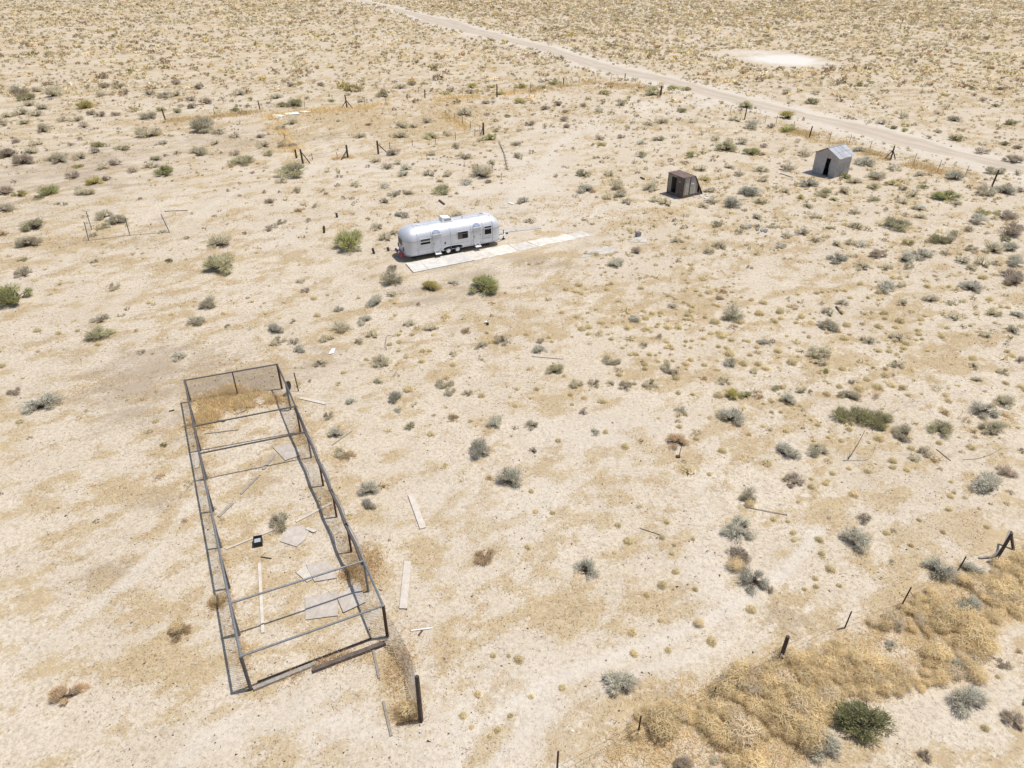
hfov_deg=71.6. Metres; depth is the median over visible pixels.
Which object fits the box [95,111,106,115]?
dark shrub
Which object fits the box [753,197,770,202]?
green shrub
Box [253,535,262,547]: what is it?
plastic tub
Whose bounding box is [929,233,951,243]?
green shrub
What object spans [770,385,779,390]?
green shrub
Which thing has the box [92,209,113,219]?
sagebrush
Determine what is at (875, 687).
tumbleweed
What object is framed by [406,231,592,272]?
concrete strip
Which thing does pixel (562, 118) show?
dark shrub
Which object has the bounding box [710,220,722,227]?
green shrub
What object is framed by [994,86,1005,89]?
green shrub
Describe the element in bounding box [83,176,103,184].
yellow shrub
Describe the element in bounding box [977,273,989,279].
bunchgrass tuft
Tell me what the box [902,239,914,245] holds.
yellow shrub
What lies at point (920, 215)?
sagebrush
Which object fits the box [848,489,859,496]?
bunchgrass tuft
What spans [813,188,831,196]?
green shrub
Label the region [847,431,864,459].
dry stalk
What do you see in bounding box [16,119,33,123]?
green shrub
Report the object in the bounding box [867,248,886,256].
dark shrub
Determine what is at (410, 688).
mesh panel
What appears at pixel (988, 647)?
tumbleweed
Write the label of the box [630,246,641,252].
dark shrub
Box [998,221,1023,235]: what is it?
dark shrub
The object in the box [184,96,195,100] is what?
dark shrub
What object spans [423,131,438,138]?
green shrub
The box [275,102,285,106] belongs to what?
green shrub
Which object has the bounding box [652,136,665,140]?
green shrub
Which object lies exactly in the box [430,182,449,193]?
green shrub
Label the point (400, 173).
sagebrush
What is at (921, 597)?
tumbleweed
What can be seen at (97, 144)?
yellow shrub
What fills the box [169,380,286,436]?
tall dry grass
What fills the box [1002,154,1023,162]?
dark shrub
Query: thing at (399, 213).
sagebrush
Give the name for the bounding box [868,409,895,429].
green shrub
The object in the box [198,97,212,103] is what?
dark shrub
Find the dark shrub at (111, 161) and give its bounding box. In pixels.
[108,158,122,164]
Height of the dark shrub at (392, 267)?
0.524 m
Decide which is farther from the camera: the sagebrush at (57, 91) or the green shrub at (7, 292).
the sagebrush at (57, 91)
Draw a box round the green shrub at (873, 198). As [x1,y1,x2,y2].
[866,196,879,201]
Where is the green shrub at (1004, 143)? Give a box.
[998,141,1009,144]
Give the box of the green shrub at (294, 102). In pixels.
[285,98,303,106]
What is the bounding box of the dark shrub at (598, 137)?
[595,134,605,139]
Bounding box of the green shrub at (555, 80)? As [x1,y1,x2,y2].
[547,78,562,83]
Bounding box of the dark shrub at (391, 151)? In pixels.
[386,147,399,154]
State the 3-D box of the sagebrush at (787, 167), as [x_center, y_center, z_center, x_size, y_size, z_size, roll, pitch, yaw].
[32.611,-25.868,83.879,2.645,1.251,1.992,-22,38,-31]
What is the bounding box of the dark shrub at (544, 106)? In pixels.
[540,105,549,109]
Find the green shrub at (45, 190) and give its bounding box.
[35,185,60,194]
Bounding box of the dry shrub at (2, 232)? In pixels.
[0,230,10,234]
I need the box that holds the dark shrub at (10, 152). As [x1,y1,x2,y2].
[0,147,16,157]
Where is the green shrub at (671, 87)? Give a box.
[666,85,680,89]
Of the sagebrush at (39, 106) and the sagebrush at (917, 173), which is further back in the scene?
the sagebrush at (39, 106)
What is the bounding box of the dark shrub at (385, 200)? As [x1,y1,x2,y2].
[378,197,388,202]
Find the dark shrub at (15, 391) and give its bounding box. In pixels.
[6,387,20,394]
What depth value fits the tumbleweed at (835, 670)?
26.14 m
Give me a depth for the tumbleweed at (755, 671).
26.18 m
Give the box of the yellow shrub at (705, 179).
[698,176,711,180]
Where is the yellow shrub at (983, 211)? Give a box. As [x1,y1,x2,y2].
[975,208,992,214]
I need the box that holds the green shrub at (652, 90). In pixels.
[644,85,662,94]
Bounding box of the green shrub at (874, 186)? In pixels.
[867,182,880,188]
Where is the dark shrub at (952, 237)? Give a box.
[947,234,956,241]
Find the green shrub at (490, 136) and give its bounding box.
[482,133,496,139]
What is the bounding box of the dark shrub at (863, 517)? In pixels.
[858,512,871,524]
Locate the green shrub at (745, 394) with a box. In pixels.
[737,391,751,398]
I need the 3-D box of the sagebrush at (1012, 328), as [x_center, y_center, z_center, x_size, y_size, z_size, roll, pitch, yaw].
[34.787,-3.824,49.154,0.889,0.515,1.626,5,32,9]
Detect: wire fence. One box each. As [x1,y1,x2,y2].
[161,73,662,119]
[556,531,1022,767]
[730,106,1022,191]
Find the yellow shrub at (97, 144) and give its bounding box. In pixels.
[90,141,103,146]
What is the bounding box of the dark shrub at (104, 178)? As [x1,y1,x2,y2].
[100,176,110,180]
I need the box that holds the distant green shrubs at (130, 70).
[0,0,1023,103]
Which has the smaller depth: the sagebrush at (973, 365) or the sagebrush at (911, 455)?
the sagebrush at (911, 455)
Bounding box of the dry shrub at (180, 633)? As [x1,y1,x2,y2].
[167,620,192,643]
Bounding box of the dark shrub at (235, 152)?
[228,150,240,155]
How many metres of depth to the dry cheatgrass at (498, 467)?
36.95 m
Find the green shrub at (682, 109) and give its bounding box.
[676,107,686,111]
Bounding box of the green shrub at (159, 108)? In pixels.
[156,106,166,111]
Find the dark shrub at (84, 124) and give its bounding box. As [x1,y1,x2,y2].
[78,122,90,127]
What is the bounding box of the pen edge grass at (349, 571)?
[186,391,429,730]
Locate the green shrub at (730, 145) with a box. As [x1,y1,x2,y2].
[715,140,737,150]
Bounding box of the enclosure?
[84,207,169,240]
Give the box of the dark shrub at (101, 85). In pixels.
[97,82,110,87]
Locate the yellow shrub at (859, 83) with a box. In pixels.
[855,81,867,86]
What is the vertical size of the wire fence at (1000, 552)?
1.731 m
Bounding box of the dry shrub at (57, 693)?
[45,682,92,705]
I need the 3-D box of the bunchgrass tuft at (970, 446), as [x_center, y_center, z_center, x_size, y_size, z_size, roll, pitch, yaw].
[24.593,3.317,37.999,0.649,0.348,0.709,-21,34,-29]
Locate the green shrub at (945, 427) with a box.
[925,419,953,438]
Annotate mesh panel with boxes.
[387,617,417,711]
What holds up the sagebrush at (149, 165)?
on the desert ground at (42, 654)
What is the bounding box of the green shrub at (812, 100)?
[805,98,821,103]
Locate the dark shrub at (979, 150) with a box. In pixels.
[975,147,991,153]
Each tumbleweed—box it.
[168,619,184,633]
[211,593,224,604]
[397,700,416,718]
[626,719,635,731]
[626,721,645,739]
[633,708,647,723]
[640,703,657,718]
[645,705,683,742]
[654,702,669,714]
[660,699,671,707]
[665,703,681,718]
[676,710,687,722]
[680,704,694,717]
[686,713,698,724]
[692,709,709,721]
[693,617,705,626]
[696,711,721,735]
[698,702,709,713]
[706,719,736,748]
[708,676,739,699]
[708,695,728,715]
[718,708,737,721]
[720,663,747,690]
[722,698,733,710]
[724,750,743,767]
[725,703,746,721]
[725,712,764,749]
[725,738,742,752]
[726,555,746,572]
[730,657,753,676]
[733,690,746,704]
[736,746,770,767]
[739,675,762,699]
[739,747,750,759]
[742,693,767,717]
[745,498,755,506]
[747,659,763,676]
[748,715,760,724]
[755,682,775,699]
[756,670,781,688]
[756,707,773,722]
[758,727,770,739]
[760,659,782,678]
[762,698,776,713]
[766,719,783,735]
[767,689,791,707]
[769,698,800,733]
[773,658,787,668]
[773,666,797,686]
[773,683,787,697]
[774,643,804,663]
[782,725,801,743]
[783,679,811,706]
[788,663,799,674]
[789,693,813,718]
[791,661,817,686]
[791,711,808,729]
[793,716,831,753]
[797,649,813,666]
[801,693,830,719]
[803,685,817,699]
[804,709,827,730]
[806,648,817,657]
[806,663,820,676]
[808,641,825,657]
[808,653,824,668]
[809,689,827,702]
[816,667,831,680]
[816,676,825,685]
[816,684,840,702]
[818,682,828,691]
[820,640,838,656]
[820,653,839,669]
[820,713,835,725]
[821,696,844,725]
[824,678,834,686]
[826,670,836,678]
[829,635,843,649]
[829,665,842,678]
[831,686,848,700]
[832,653,850,670]
[832,673,845,683]
[833,647,846,656]
[838,667,855,682]
[841,681,859,695]
[844,664,854,671]
[845,646,868,669]
[851,663,878,685]
[852,679,865,687]
[857,683,874,699]
[866,615,881,627]
[866,650,889,673]
[866,681,880,691]
[873,665,891,679]
[874,673,885,683]
[877,679,896,695]
[879,616,894,631]
[879,656,897,672]
[881,607,905,628]
[883,671,902,689]
[892,665,903,673]
[892,683,906,697]
[893,608,905,617]
[895,659,912,674]
[896,673,910,685]
[897,601,913,613]
[899,680,914,691]
[905,617,915,624]
[907,604,918,614]
[908,622,919,632]
[908,673,921,685]
[909,597,922,606]
[913,591,927,602]
[913,610,925,617]
[913,613,930,627]
[915,682,927,693]
[917,666,931,676]
[920,677,933,686]
[921,602,932,613]
[921,637,953,663]
[922,623,936,633]
[923,658,936,667]
[924,608,936,619]
[925,584,939,595]
[925,592,947,608]
[925,675,939,685]
[927,616,953,634]
[929,599,966,629]
[930,633,947,647]
[931,666,953,686]
[934,659,950,672]
[939,634,953,644]
[944,661,966,679]
[951,632,976,653]
[953,604,986,628]
[954,572,973,584]
[954,648,965,657]
[957,617,995,651]
[959,654,974,667]
[965,652,983,665]
[966,660,991,684]
[967,570,982,580]
[969,646,990,663]
[971,577,988,595]
[975,638,1002,655]
[976,576,991,587]
[978,593,992,601]
[981,572,990,581]
[983,605,1004,625]
[983,621,999,635]
[986,577,1017,601]
[986,595,1001,606]
[988,590,1003,602]
[989,555,1013,569]
[989,567,1001,574]
[989,573,999,581]
[997,573,1019,587]
[997,599,1010,610]
[998,607,1007,616]
[999,567,1010,574]
[1004,562,1023,577]
[1005,600,1023,620]
[1007,549,1023,566]
[1008,583,1023,599]
[1008,592,1021,601]
[1013,594,1023,606]
[1016,571,1023,583]
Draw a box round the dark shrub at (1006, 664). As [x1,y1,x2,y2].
[996,657,1014,668]
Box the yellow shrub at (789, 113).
[778,110,795,117]
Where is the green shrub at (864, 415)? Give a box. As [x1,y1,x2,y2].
[850,405,882,426]
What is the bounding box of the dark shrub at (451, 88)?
[446,86,453,91]
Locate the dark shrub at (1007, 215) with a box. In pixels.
[995,210,1019,220]
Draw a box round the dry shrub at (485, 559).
[473,548,496,565]
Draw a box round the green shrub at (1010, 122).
[1003,119,1018,124]
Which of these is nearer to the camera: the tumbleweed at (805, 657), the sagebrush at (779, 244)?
the tumbleweed at (805, 657)
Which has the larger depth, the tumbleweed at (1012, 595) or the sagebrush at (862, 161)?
the sagebrush at (862, 161)
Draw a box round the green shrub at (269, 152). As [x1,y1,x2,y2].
[262,150,273,155]
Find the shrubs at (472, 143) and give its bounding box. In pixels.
[116,79,1009,428]
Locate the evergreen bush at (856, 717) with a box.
[826,698,900,745]
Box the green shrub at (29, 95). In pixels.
[14,92,35,99]
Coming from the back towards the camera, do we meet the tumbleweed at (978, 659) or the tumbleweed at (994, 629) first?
the tumbleweed at (994, 629)
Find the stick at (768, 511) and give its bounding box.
[751,508,786,514]
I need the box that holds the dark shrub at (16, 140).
[10,138,21,142]
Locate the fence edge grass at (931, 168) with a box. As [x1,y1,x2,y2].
[148,77,997,182]
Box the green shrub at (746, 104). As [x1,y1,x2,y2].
[738,100,752,107]
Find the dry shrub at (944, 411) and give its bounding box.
[939,408,950,415]
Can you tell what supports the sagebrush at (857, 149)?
on the desert ground at (42, 654)
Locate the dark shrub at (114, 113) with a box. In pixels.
[111,112,121,115]
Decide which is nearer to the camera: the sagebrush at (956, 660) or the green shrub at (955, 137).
the sagebrush at (956, 660)
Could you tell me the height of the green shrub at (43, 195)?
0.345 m
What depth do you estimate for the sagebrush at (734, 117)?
106.57 m
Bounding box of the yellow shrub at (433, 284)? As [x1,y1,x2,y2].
[421,279,441,290]
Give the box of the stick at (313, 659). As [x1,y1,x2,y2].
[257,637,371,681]
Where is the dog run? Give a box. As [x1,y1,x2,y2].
[183,363,388,690]
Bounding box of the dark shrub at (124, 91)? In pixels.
[118,88,128,93]
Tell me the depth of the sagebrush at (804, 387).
42.67 m
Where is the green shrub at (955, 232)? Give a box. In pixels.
[945,229,961,236]
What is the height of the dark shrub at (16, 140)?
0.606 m
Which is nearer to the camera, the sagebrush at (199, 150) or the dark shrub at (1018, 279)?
the dark shrub at (1018, 279)
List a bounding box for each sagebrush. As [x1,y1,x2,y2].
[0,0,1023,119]
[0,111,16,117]
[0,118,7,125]
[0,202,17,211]
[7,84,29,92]
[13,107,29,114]
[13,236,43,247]
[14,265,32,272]
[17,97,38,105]
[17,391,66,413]
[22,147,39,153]
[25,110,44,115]
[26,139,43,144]
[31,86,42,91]
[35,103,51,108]
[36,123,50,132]
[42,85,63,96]
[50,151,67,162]
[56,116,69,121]
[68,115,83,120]
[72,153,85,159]
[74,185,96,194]
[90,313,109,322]
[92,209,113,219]
[93,161,109,169]
[94,223,111,228]
[104,214,128,223]
[108,281,120,290]
[110,82,126,88]
[133,126,162,137]
[137,111,156,119]
[140,88,155,94]
[140,162,159,167]
[157,89,173,98]
[169,90,180,96]
[171,350,187,361]
[185,315,207,325]
[187,146,209,154]
[189,116,214,130]
[195,295,217,309]
[197,128,210,132]
[206,231,232,247]
[210,126,228,134]
[229,131,241,137]
[231,88,245,94]
[254,140,269,147]
[267,322,284,332]
[268,335,287,344]
[269,94,282,98]
[269,511,289,531]
[274,178,286,182]
[277,218,287,223]
[281,117,298,123]
[286,338,300,343]
[291,344,305,351]
[292,186,300,192]
[311,358,328,366]
[318,333,333,341]
[323,411,334,418]
[327,427,344,435]
[329,319,352,332]
[332,446,353,457]
[346,398,357,403]
[349,180,360,186]
[351,246,362,251]
[353,132,366,137]
[355,338,363,344]
[356,480,380,494]
[358,313,371,324]
[362,498,376,508]
[364,330,377,336]
[365,294,382,307]
[369,157,381,161]
[369,222,382,229]
[370,353,392,366]
[376,182,390,188]
[377,232,391,240]
[380,266,404,284]
[381,161,394,168]
[386,291,397,295]
[388,191,401,195]
[388,229,398,235]
[389,389,402,402]
[392,131,410,137]
[393,83,407,88]
[393,159,400,163]
[393,211,410,217]
[394,121,408,127]
[397,171,409,175]
[399,164,412,170]
[403,319,415,324]
[420,116,432,122]
[422,324,439,329]
[423,169,434,175]
[435,378,453,387]
[443,130,451,135]
[443,211,461,217]
[445,386,455,395]
[447,280,460,284]
[452,142,459,148]
[456,152,473,158]
[457,107,472,115]
[459,177,473,185]
[461,389,474,394]
[469,163,494,177]
[470,437,491,458]
[473,341,487,349]
[485,414,501,426]
[493,333,512,344]
[495,465,526,485]
[510,140,521,145]
[513,152,522,158]
[516,196,529,202]
[522,216,536,222]
[524,420,538,429]
[532,344,548,352]
[569,378,583,386]
[572,556,600,577]
[576,183,594,192]
[588,378,599,386]
[591,427,600,435]
[594,107,603,111]
[601,666,641,694]
[602,192,612,198]
[602,354,620,363]
[604,168,616,176]
[606,379,614,385]
[607,256,625,265]
[610,179,625,188]
[613,189,626,196]
[617,98,625,104]
[618,380,631,389]
[621,198,632,203]
[628,315,639,322]
[640,340,647,347]
[641,181,658,190]
[642,121,653,125]
[643,378,659,388]
[649,195,660,201]
[653,117,668,122]
[657,197,671,205]
[660,360,675,373]
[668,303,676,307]
[670,237,681,242]
[674,404,685,413]
[693,165,708,170]
[698,202,709,207]
[703,245,714,254]
[704,187,716,191]
[706,196,718,204]
[709,755,721,764]
[711,134,720,140]
[711,241,726,249]
[716,373,733,384]
[716,405,749,425]
[720,514,757,542]
[721,301,744,321]
[723,164,735,167]
[723,195,743,208]
[724,356,737,366]
[727,113,742,121]
[734,168,744,175]
[735,565,770,595]
[737,137,748,143]
[737,485,760,502]
[738,185,763,195]
[745,124,757,129]
[746,119,759,124]
[750,367,757,372]
[752,165,769,172]
[752,213,762,219]
[757,177,768,181]
[758,338,771,344]
[768,222,780,227]
[775,242,786,247]
[775,441,803,458]
[780,160,797,170]
[780,187,791,192]
[780,392,796,403]
[781,229,793,237]
[782,87,791,93]
[794,227,810,234]
[796,383,807,392]
[798,146,811,156]
[799,178,819,186]
[804,728,844,764]
[805,345,834,356]
[805,443,830,456]
[807,235,822,241]
[810,89,820,94]
[810,212,822,217]
[814,358,829,364]
[816,318,839,330]
[822,307,834,315]
[825,252,848,262]
[832,239,842,246]
[834,299,848,305]
[837,390,861,398]
[838,526,874,552]
[839,186,851,194]
[844,238,858,244]
[845,177,862,182]
[848,222,863,228]
[849,207,860,213]
[851,147,866,151]
[852,240,867,246]
[853,261,869,269]
[854,156,876,165]
[860,336,876,342]
[863,171,887,178]
[875,118,889,123]
[877,263,894,268]
[877,279,895,293]
[886,163,902,169]
[886,639,899,650]
[888,357,905,367]
[890,332,906,341]
[892,422,917,441]
[895,621,906,633]
[896,281,906,286]
[897,199,909,203]
[897,298,907,304]
[899,112,908,118]
[900,249,916,262]
[904,189,918,196]
[904,263,914,268]
[909,247,935,259]
[909,452,922,460]
[912,203,927,209]
[914,170,926,176]
[914,214,928,218]
[919,444,935,456]
[920,554,961,582]
[921,295,939,300]
[941,248,951,254]
[943,170,966,179]
[945,311,963,319]
[946,298,957,304]
[947,114,965,121]
[947,683,992,719]
[948,201,962,204]
[948,656,969,667]
[953,593,985,611]
[955,256,971,262]
[957,279,985,292]
[959,560,986,574]
[965,244,977,250]
[965,264,977,270]
[966,397,1001,418]
[969,361,979,369]
[969,469,1005,493]
[971,212,989,223]
[971,376,983,380]
[973,256,992,267]
[977,183,997,195]
[977,418,1008,433]
[979,331,993,336]
[982,239,1005,253]
[985,166,1006,173]
[991,260,1002,265]
[994,184,1017,194]
[995,393,1016,408]
[996,367,1009,375]
[1001,241,1021,250]
[1007,253,1023,265]
[1008,324,1020,334]
[1010,311,1023,317]
[1014,169,1023,175]
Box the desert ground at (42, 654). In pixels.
[0,0,1023,767]
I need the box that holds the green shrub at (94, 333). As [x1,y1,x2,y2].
[81,325,116,340]
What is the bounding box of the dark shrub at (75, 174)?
[63,170,80,177]
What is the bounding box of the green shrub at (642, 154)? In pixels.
[634,150,647,157]
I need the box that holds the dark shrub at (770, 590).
[766,585,774,593]
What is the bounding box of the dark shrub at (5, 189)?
[0,186,14,194]
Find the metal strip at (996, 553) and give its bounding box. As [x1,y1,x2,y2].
[979,530,1009,558]
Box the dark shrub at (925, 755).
[916,748,933,763]
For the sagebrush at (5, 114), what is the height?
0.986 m
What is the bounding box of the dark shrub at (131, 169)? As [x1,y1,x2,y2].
[126,167,139,171]
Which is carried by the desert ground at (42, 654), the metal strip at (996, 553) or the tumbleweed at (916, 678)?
the tumbleweed at (916, 678)
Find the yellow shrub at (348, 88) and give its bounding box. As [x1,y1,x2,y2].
[342,84,364,90]
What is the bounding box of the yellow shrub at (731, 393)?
[724,387,737,397]
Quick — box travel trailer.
[395,212,507,258]
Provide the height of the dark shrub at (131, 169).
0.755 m
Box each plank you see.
[194,452,198,467]
[217,502,233,516]
[226,528,276,549]
[240,476,258,493]
[253,661,315,690]
[258,562,264,632]
[262,454,276,469]
[295,502,331,522]
[299,397,326,404]
[312,640,385,672]
[371,644,379,678]
[382,700,392,735]
[399,560,410,608]
[408,494,425,528]
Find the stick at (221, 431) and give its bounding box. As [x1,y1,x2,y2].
[204,429,238,433]
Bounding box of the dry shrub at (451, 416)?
[448,413,458,420]
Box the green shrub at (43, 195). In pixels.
[31,193,44,199]
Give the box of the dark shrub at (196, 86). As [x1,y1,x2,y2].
[193,83,203,88]
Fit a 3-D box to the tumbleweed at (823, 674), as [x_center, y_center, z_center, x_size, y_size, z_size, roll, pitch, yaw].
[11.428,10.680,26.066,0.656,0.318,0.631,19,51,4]
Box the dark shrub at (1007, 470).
[997,465,1020,477]
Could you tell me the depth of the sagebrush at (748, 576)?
29.88 m
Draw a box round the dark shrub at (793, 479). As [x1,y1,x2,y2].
[784,471,804,487]
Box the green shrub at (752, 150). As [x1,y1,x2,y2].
[742,147,761,154]
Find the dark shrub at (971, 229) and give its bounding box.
[964,225,975,230]
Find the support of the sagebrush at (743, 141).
on the desert ground at (42, 654)
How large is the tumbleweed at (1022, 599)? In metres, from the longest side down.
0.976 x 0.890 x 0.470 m
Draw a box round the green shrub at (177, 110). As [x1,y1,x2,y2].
[172,108,181,112]
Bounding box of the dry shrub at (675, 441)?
[666,433,691,449]
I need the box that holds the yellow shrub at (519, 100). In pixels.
[514,96,527,102]
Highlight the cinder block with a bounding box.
[635,231,640,236]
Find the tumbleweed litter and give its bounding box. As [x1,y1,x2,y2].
[586,543,1023,767]
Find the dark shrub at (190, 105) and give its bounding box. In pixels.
[186,102,197,107]
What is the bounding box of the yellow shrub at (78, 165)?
[70,163,84,167]
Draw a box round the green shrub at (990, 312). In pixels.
[985,308,1003,316]
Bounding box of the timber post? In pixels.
[415,675,423,722]
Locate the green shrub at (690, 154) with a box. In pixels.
[686,151,700,157]
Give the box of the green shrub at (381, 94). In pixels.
[374,91,388,96]
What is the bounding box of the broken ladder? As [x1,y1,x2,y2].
[499,140,507,169]
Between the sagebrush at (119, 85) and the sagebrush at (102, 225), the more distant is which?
the sagebrush at (119, 85)
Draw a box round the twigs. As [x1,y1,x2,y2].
[0,209,1023,766]
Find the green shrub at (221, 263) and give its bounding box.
[201,251,234,272]
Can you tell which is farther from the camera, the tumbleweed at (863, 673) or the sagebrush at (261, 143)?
the sagebrush at (261, 143)
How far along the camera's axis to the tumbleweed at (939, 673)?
25.91 m
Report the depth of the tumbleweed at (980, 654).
26.68 m
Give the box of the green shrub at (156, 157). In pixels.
[150,155,161,159]
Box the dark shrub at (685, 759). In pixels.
[674,754,695,767]
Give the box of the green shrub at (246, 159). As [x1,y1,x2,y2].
[226,155,254,165]
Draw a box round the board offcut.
[305,527,316,531]
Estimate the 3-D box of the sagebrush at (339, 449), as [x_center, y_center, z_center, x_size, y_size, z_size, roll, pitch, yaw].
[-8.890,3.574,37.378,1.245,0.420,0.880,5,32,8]
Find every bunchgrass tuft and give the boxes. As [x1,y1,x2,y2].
[15,419,23,424]
[32,327,41,332]
[402,384,413,392]
[427,430,435,436]
[442,312,450,319]
[459,711,466,719]
[474,690,481,697]
[478,392,485,397]
[494,726,500,734]
[513,653,523,663]
[558,684,565,691]
[578,325,585,330]
[597,397,606,403]
[621,443,629,449]
[622,537,633,544]
[624,323,631,329]
[627,628,636,636]
[629,650,637,657]
[642,591,649,597]
[656,579,666,589]
[663,324,671,329]
[665,646,671,653]
[672,568,680,573]
[674,323,681,329]
[681,360,689,365]
[705,289,712,294]
[706,634,717,647]
[710,316,721,324]
[712,391,723,398]
[715,330,728,338]
[718,446,727,453]
[724,350,734,356]
[739,359,749,366]
[746,604,757,613]
[755,309,765,315]
[757,299,768,304]
[760,365,770,370]
[773,347,783,352]
[776,308,783,313]
[786,358,798,365]
[798,313,806,318]
[807,483,816,489]
[813,535,824,542]
[818,550,825,555]
[825,562,836,573]
[838,335,848,340]
[839,365,847,370]
[843,321,850,327]
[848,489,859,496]
[854,384,865,392]
[864,468,871,473]
[872,382,884,389]
[873,323,882,327]
[873,433,885,441]
[883,529,890,535]
[887,382,897,387]
[888,457,897,463]
[895,316,906,323]
[898,384,907,389]
[903,466,911,471]
[906,445,915,449]
[942,392,950,397]
[946,493,954,499]
[966,442,979,449]
[967,354,978,360]
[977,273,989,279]
[980,723,990,733]
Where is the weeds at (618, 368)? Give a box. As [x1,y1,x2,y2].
[0,238,1023,564]
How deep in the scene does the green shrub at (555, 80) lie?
133.09 m
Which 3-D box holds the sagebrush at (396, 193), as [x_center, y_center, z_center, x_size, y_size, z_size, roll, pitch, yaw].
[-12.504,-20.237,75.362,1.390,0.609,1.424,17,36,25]
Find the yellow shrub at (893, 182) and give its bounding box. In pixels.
[884,179,901,185]
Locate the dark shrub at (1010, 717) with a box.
[1001,708,1023,730]
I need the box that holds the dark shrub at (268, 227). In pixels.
[265,224,273,231]
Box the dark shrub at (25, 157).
[11,153,35,163]
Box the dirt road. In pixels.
[359,0,1023,174]
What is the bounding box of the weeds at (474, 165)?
[0,77,1023,237]
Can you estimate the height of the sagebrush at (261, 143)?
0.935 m
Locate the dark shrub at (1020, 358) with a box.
[1015,356,1023,361]
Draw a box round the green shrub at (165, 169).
[152,165,173,175]
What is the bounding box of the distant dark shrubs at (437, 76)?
[0,0,1023,114]
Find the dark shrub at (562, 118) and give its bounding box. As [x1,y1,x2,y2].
[559,116,568,120]
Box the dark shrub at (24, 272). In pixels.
[12,266,29,276]
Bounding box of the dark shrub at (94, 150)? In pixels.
[88,146,100,153]
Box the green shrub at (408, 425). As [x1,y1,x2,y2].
[403,421,416,429]
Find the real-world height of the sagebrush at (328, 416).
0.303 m
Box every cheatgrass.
[0,77,1023,245]
[0,237,1023,767]
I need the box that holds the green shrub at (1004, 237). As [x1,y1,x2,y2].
[1000,235,1010,241]
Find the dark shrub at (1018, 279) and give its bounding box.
[1002,273,1023,284]
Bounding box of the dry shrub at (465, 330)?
[460,326,470,332]
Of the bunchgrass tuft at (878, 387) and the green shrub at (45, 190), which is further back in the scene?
the green shrub at (45, 190)
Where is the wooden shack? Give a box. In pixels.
[667,170,702,197]
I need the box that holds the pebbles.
[0,194,1023,767]
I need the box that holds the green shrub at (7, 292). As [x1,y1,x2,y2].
[0,280,34,305]
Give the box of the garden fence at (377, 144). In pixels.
[284,106,483,163]
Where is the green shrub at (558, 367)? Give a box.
[544,363,564,373]
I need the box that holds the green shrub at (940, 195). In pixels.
[928,189,962,201]
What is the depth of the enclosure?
65.13 m
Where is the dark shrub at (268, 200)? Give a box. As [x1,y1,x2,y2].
[264,198,274,202]
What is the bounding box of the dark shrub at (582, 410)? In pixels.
[579,407,586,412]
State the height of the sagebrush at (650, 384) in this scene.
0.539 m
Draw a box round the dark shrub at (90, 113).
[85,110,95,114]
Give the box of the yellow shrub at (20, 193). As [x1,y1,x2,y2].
[10,190,28,196]
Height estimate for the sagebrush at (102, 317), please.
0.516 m
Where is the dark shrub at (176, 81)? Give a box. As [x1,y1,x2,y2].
[169,79,181,84]
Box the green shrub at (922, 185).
[916,184,929,188]
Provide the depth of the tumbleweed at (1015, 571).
30.16 m
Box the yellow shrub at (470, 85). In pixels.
[467,83,478,88]
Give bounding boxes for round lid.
[286,381,290,389]
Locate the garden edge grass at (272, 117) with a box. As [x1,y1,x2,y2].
[255,87,562,164]
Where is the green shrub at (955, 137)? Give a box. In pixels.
[948,134,966,141]
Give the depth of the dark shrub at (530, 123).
103.90 m
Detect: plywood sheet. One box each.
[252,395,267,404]
[273,443,299,459]
[280,525,308,546]
[296,565,311,581]
[305,591,337,619]
[306,561,336,581]
[337,582,365,611]
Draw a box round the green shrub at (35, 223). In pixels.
[16,217,44,230]
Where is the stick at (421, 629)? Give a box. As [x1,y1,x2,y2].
[411,627,431,630]
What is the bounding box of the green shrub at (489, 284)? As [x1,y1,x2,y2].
[468,272,500,293]
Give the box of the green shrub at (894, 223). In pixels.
[882,214,911,231]
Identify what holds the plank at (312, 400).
on the desert ground at (42, 654)
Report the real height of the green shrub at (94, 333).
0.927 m
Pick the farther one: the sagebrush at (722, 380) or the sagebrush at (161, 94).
the sagebrush at (161, 94)
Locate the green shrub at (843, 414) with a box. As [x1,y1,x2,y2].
[830,405,858,424]
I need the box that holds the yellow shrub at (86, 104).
[75,99,94,108]
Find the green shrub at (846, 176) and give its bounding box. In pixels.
[838,171,850,179]
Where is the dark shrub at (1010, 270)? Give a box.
[997,267,1023,277]
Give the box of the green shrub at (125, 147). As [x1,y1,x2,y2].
[114,145,129,150]
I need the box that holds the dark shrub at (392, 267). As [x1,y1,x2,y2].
[387,264,396,270]
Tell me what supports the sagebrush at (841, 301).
on the desert ground at (42, 654)
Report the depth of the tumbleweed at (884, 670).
26.16 m
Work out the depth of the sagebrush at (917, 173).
81.78 m
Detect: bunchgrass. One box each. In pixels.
[0,0,1023,481]
[4,174,1023,559]
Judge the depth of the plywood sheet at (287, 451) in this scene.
37.62 m
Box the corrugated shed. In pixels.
[812,144,855,177]
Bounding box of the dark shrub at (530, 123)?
[524,120,535,124]
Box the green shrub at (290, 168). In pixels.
[272,160,305,177]
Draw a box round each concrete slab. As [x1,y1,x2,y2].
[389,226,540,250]
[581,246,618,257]
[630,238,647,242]
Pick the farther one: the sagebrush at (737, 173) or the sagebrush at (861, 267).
the sagebrush at (737, 173)
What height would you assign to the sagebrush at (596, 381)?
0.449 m
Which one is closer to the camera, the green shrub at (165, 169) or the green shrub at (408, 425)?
the green shrub at (408, 425)
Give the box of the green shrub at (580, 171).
[575,168,591,176]
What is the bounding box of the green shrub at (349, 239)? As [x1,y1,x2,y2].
[330,228,366,250]
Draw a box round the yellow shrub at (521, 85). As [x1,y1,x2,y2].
[514,83,528,87]
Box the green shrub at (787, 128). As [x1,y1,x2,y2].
[779,124,796,131]
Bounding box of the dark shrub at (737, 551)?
[726,546,752,564]

